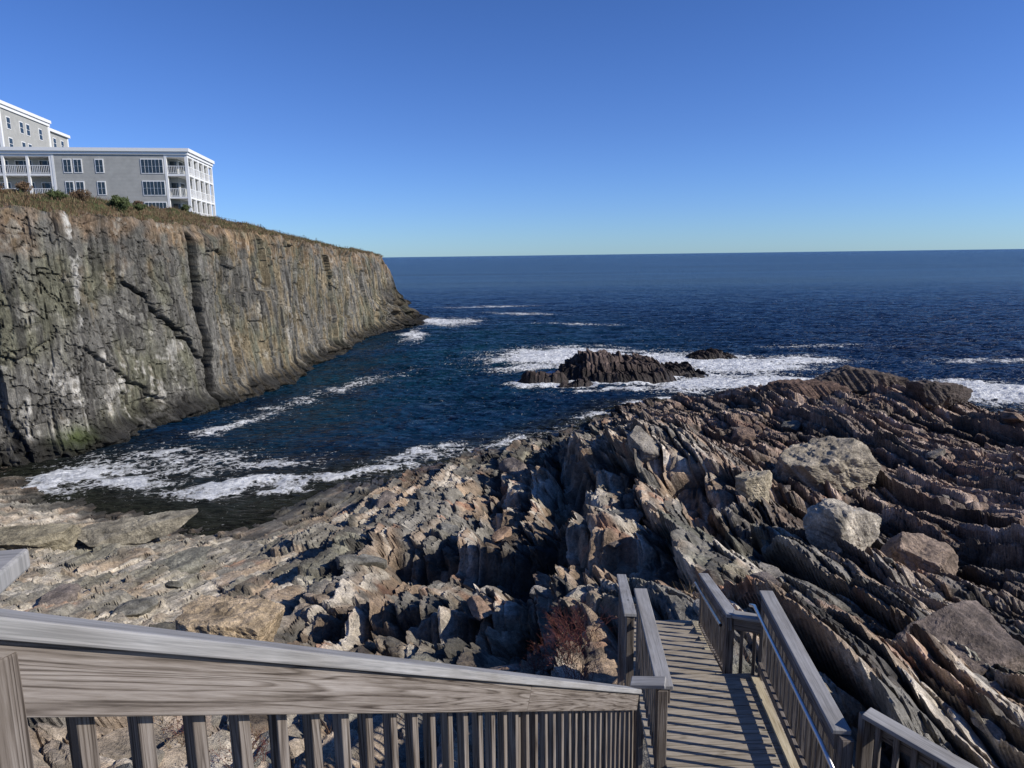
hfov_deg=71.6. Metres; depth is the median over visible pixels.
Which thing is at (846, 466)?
boulder
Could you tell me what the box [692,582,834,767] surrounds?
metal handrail
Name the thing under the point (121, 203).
green shrub
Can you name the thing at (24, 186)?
scrub bush
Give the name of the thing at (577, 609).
bare bush
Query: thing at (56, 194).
scrub bush
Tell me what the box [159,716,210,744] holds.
bare bush
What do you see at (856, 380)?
boulder
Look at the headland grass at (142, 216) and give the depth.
79.00 m
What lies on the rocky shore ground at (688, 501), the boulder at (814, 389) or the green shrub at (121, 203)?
the boulder at (814, 389)
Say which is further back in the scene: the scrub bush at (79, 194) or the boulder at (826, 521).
the scrub bush at (79, 194)
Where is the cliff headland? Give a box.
[0,189,431,466]
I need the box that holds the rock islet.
[518,347,737,387]
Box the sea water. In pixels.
[0,249,1023,535]
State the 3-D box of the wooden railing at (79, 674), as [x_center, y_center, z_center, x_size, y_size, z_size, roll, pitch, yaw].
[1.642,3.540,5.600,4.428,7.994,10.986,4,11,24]
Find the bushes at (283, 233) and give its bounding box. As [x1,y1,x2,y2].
[216,216,360,250]
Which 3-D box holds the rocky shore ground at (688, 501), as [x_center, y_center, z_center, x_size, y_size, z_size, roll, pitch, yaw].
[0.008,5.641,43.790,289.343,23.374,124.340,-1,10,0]
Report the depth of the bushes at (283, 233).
117.63 m
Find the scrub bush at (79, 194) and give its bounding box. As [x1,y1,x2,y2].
[69,189,91,199]
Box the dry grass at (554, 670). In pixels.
[61,576,868,767]
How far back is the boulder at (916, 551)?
26.49 m
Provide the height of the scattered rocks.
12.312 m
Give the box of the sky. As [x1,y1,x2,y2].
[0,0,1023,256]
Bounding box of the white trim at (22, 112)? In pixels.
[0,100,69,146]
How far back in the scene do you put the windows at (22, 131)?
114.64 m
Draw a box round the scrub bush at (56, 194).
[44,187,67,200]
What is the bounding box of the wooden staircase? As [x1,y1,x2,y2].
[633,619,799,767]
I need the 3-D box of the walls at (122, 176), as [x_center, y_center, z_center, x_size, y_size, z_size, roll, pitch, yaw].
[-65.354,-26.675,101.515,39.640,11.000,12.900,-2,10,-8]
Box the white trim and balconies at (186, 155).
[0,147,215,216]
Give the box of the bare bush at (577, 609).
[543,596,598,635]
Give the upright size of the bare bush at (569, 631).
0.994 m
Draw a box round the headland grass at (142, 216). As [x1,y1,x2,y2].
[0,186,382,256]
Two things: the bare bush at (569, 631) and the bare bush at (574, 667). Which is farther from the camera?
the bare bush at (569, 631)
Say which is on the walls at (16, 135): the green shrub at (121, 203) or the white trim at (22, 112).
the white trim at (22, 112)
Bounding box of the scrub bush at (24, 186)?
[15,180,33,192]
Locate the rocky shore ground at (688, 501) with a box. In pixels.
[0,383,1023,767]
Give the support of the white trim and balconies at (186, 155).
attached to the walls at (122, 176)
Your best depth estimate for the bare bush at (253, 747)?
9.42 m
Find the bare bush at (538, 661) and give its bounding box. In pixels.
[516,649,556,675]
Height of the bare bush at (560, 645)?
0.861 m
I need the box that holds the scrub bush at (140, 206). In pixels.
[132,203,146,210]
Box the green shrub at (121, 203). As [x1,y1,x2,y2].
[107,194,133,211]
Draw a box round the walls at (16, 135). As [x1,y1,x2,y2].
[0,108,67,146]
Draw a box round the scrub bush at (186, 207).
[180,204,191,211]
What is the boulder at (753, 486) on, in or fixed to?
on the rocky shore ground at (688, 501)
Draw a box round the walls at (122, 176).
[0,154,208,215]
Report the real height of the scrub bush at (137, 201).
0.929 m
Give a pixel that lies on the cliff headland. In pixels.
(117, 330)
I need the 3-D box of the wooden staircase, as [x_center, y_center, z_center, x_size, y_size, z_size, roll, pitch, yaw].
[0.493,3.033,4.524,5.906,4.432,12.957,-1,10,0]
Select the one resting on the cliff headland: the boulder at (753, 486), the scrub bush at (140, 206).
the scrub bush at (140, 206)
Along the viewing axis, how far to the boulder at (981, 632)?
16.67 m
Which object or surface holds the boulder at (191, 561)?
on the rocky shore ground at (688, 501)
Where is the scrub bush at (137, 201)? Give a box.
[132,200,143,204]
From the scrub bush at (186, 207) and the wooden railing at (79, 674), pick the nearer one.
the wooden railing at (79, 674)
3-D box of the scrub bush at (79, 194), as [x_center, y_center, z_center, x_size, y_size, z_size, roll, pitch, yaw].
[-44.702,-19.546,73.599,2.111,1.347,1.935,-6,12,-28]
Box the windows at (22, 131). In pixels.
[6,117,63,146]
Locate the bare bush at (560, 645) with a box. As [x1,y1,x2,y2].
[525,624,594,670]
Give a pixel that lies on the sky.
(388, 128)
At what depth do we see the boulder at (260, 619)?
17.71 m
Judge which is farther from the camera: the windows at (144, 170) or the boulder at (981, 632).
the windows at (144, 170)
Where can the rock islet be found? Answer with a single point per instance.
(584, 368)
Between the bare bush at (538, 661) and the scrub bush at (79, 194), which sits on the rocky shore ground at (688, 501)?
the bare bush at (538, 661)
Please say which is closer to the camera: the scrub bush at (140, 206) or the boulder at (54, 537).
the boulder at (54, 537)
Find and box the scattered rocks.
[0,411,1023,767]
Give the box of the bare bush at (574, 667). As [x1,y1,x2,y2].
[546,640,606,681]
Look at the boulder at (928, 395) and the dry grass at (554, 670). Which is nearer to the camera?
the dry grass at (554, 670)
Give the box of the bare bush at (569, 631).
[538,602,617,655]
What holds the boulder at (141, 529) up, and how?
on the rocky shore ground at (688, 501)
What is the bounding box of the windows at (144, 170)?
[0,159,184,208]
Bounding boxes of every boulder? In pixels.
[0,523,80,550]
[77,508,197,547]
[151,546,209,573]
[175,594,284,641]
[735,470,771,506]
[758,378,850,400]
[771,436,881,495]
[803,498,881,554]
[814,365,908,394]
[880,531,958,575]
[892,600,1023,677]
[905,380,972,409]
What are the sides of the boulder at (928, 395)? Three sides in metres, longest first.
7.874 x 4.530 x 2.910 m
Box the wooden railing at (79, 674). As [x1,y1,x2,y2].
[0,549,977,767]
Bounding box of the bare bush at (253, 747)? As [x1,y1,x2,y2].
[209,728,269,767]
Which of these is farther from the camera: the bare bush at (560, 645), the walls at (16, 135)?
the walls at (16, 135)

